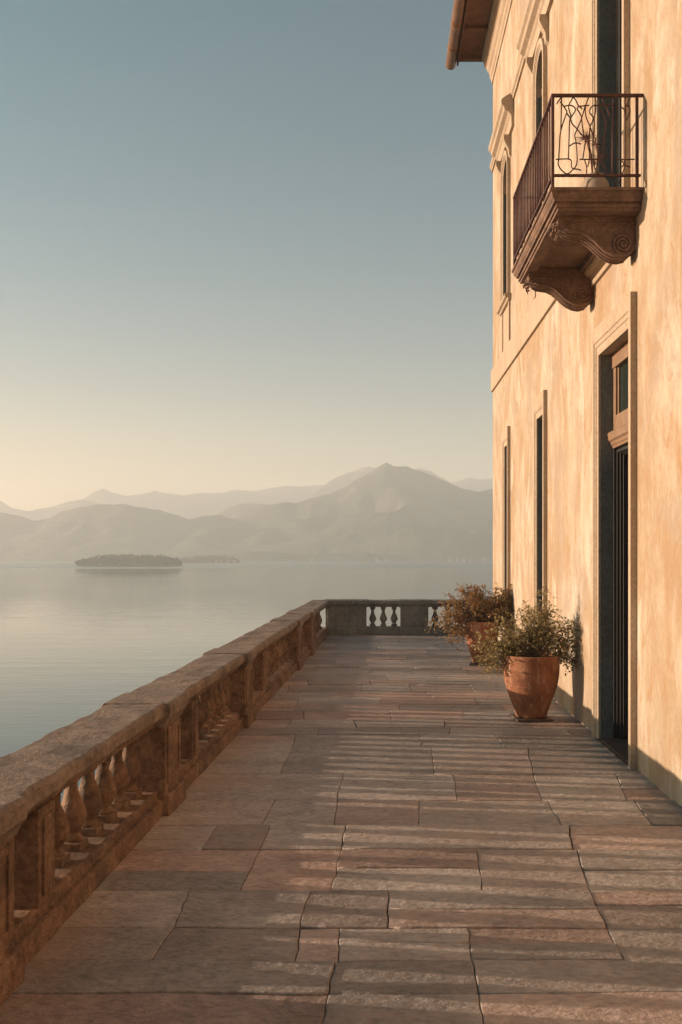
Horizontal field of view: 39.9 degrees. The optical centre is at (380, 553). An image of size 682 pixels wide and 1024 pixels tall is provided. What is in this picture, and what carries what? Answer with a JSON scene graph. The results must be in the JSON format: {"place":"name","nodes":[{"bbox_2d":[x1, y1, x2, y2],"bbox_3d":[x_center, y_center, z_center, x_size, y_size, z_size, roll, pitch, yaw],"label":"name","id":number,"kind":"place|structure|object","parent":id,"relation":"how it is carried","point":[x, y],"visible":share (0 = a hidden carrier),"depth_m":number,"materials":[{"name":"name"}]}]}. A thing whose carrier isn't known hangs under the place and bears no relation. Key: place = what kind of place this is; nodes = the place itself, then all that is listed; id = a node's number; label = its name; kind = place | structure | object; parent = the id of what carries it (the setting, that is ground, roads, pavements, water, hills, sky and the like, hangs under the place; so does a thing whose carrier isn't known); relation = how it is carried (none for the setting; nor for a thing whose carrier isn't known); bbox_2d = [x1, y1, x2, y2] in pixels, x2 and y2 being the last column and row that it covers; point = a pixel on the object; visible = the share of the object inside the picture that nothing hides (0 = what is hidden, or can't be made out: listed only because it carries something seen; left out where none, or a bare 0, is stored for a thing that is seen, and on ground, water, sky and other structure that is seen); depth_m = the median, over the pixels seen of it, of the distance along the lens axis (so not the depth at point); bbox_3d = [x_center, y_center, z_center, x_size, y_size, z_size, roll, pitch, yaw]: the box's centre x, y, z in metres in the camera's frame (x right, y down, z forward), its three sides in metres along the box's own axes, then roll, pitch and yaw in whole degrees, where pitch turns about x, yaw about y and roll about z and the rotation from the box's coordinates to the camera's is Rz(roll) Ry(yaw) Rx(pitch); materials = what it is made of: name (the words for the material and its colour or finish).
{"place":"outdoors","nodes":[
{"label":"outdoors","id":0,"kind":"place"},
{"bbox_2d":[0,500,99,519],"bbox_3d":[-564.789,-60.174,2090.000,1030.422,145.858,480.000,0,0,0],"label":"ridge","id":1,"kind":"structure","parent":0,"point":[42,513],"depth_m":2067.37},
{"bbox_2d":[0,504,258,560],"bbox_3d":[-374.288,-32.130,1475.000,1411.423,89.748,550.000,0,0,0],"label":"rounded hill","id":2,"kind":"structure","parent":0,"point":[80,533],"depth_m":1361.98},
{"bbox_2d":[83,565,179,565],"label":"island","id":3,"kind":"structure","parent":0,"point":[129,565],"depth_m":731.27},
{"bbox_2d":[75,554,182,565],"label":"woodland","id":4,"kind":"object","parent":3,"relation":"on","point":[129,559],"visible":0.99,"depth_m":729.69,"materials":[{"name":"green plant"}]},
{"bbox_2d":[81,489,220,518],"bbox_3d":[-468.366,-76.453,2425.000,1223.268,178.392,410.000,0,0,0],"label":"ridge","id":5,"kind":"structure","parent":0,"point":[181,506],"depth_m":2366.32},
{"bbox_2d":[183,562,236,562],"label":"spit of land","id":6,"kind":"object","parent":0,"point":[209,562],"visible":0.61,"depth_m":993.97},
{"bbox_2d":[180,555,240,562],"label":"woodland","id":7,"kind":"object","parent":6,"relation":"on","point":[213,558],"visible":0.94,"depth_m":993.53,"materials":[{"name":"green plant"}]},
{"bbox_2d":[218,503,269,518],"bbox_3d":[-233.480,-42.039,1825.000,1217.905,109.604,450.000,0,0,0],"label":"hill","id":8,"kind":"structure","parent":0,"point":[242,509],"depth_m":1787.77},
{"bbox_2d":[0,561,492,800],"bbox_3d":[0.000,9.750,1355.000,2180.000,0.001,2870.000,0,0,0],"label":"lake","id":9,"kind":"structure","parent":0,"point":[77,642],"depth_m":155.95,"materials":[{"name":"grey liquid"}]},
{"bbox_2d":[0,0,492,510],"label":"sky","id":10,"kind":"structure","parent":0,"point":[247,245],"materials":[{"name":"blue"}]},
{"bbox_2d":[179,551,492,561],"bbox_3d":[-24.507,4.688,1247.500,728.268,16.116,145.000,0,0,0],"label":"shore","id":11,"kind":"structure","parent":0,"point":[262,556],"depth_m":1193.87,"materials":[{"name":"grey"}]},
{"bbox_2d":[184,478,492,511],"bbox_3d":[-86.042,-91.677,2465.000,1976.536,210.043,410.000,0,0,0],"label":"distant ridge","id":12,"kind":"structure","parent":0,"point":[221,502],"depth_m":2408.70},
{"bbox_2d":[0,635,681,1023],"bbox_3d":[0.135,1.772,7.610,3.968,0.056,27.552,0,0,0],"label":"terrace paving","id":13,"kind":"structure","parent":0,"point":[240,853],"depth_m":5.06,"materials":[{"name":"stone"}]},
{"bbox_2d":[0,600,329,1006],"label":"stone balustrade","id":14,"kind":"object","parent":13,"relation":"on","point":[152,751],"visible":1,"depth_m":5.53,"materials":[{"name":"brown stone"}]},
{"bbox_2d":[325,599,491,634],"bbox_3d":[1.795,1.371,20.427,6.016,0.767,0.470,0,0,0],"label":"stone balustrade","id":15,"kind":"object","parent":13,"relation":"on","point":[345,616],"visible":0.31,"depth_m":20.24,"materials":[{"name":"grey stone"}]},
{"bbox_2d":[470,661,492,665],"bbox_3d":[1.606,1.737,14.850,0.383,0.025,0.382,0,0,6],"label":"base tile","id":16,"kind":"object","parent":13,"relation":"on","point":[473,664],"visible":0.44,"depth_m":14.68,"materials":[{"name":"stone"}]},
{"bbox_2d":[465,622,498,663],"bbox_3d":[1.606,1.396,14.850,0.533,0.660,0.533,0,0,-26],"label":"terracotta pot","id":17,"kind":"object","parent":16,"relation":"on","point":[474,628],"visible":0.62,"depth_m":14.65,"materials":[{"name":"ceramic"}]},
{"bbox_2d":[424,582,513,650],"bbox_3d":[1.570,0.960,14.849,1.755,1.131,0.807,0,0,0],"label":"potted shrub","id":18,"kind":"object","parent":17,"relation":"in","point":[479,607],"visible":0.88,"depth_m":14.74,"materials":[{"name":"green plant"}]},
{"bbox_2d":[510,714,552,721],"bbox_3d":[1.600,1.737,9.950,0.383,0.025,0.382,0,0,-4],"label":"base tile","id":19,"kind":"object","parent":13,"relation":"on","point":[545,719],"visible":0.71,"depth_m":9.77,"materials":[{"name":"stone"}]},
{"bbox_2d":[503,653,559,718],"bbox_3d":[1.600,1.396,9.950,0.606,0.660,0.606,0,0,-30],"label":"terracotta pot","id":20,"kind":"object","parent":19,"relation":"on","point":[531,683],"visible":0.84,"depth_m":9.73,"materials":[{"name":"ceramic"}]},
{"bbox_2d":[466,585,580,687],"bbox_3d":[1.667,0.873,9.963,1.541,1.103,0.792,0,0,0],"label":"potted shrub","id":21,"kind":"object","parent":20,"relation":"in","point":[522,641],"visible":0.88,"depth_m":9.88,"materials":[{"name":"green plant"}]},
{"bbox_2d":[445,0,681,806],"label":"villa","id":22,"kind":"object","parent":13,"relation":"on","point":[586,380],"visible":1,"depth_m":8.86,"materials":[{"name":"paint"}]},
{"bbox_2d":[488,93,513,351],"bbox_3d":[2.112,-5.294,15.425,0.475,3.768,1.720,0,0,0],"label":"window","id":23,"kind":"structure","parent":22,"relation":"in","point":[499,147],"depth_m":15.40,"materials":[{"name":"beige stone"}]},
{"bbox_2d":[502,426,509,649],"bbox_3d":[2.154,-0.146,15.340,0.249,3.792,0.690,0,0,0],"label":"window","id":24,"kind":"structure","parent":22,"relation":"in","point":[506,432],"depth_m":15.57,"materials":[{"name":"paint"}]},
{"bbox_2d":[516,0,552,298],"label":"window","id":25,"kind":"structure","parent":22,"relation":"in","point":[530,43],"depth_m":12.30,"materials":[{"name":"beige stone"}]},
{"bbox_2d":[533,390,546,650],"bbox_3d":[2.154,-0.146,12.080,0.249,3.792,0.790,0,0,0],"label":"window","id":26,"kind":"structure","parent":22,"relation":"in","point":[540,402],"depth_m":12.36,"materials":[{"name":"paint"}]},
{"bbox_2d":[581,172,609,186],"bbox_3d":[1.840,-3.067,8.050,0.264,0.337,0.264,0,0,0],"label":"round pot","id":27,"kind":"object","parent":22,"relation":"on","point":[595,182],"visible":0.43,"depth_m":7.95,"materials":[{"name":"beige ceramic"}]},
{"bbox_2d":[576,129,610,172],"bbox_3d":[1.821,-3.427,8.054,0.298,0.446,0.190,0,0,0],"label":"dried plant","id":28,"kind":"object","parent":27,"relation":"on","point":[596,144],"visible":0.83,"depth_m":8.03,"materials":[{"name":"brown plant"}]},
{"bbox_2d":[590,0,629,186],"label":"balcony door","id":29,"kind":"structure","parent":22,"relation":"in","point":[602,12],"depth_m":8.91,"materials":[{"name":"paint"}]},
{"bbox_2d":[592,291,636,769],"bbox_3d":[2.267,-0.181,8.290,0.485,3.886,1.384,0,0,0],"label":"door","id":30,"kind":"structure","parent":22,"relation":"in","point":[614,377],"depth_m":8.80,"materials":[{"name":"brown wood"}]},
{"bbox_2d":[220,463,492,554],"bbox_3d":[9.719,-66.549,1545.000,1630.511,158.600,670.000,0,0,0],"label":"mountain","id":31,"kind":"structure","parent":0,"point":[392,491],"depth_m":1446.20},
{"bbox_2d":[306,467,451,499],"bbox_3d":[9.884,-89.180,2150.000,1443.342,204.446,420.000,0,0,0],"label":"back peak","id":32,"kind":"structure","parent":0,"point":[338,483],"depth_m":2055.66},
{"bbox_2d":[369,525,492,557],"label":"hill","id":33,"kind":"structure","parent":0,"point":[436,541],"depth_m":1249.63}
]}

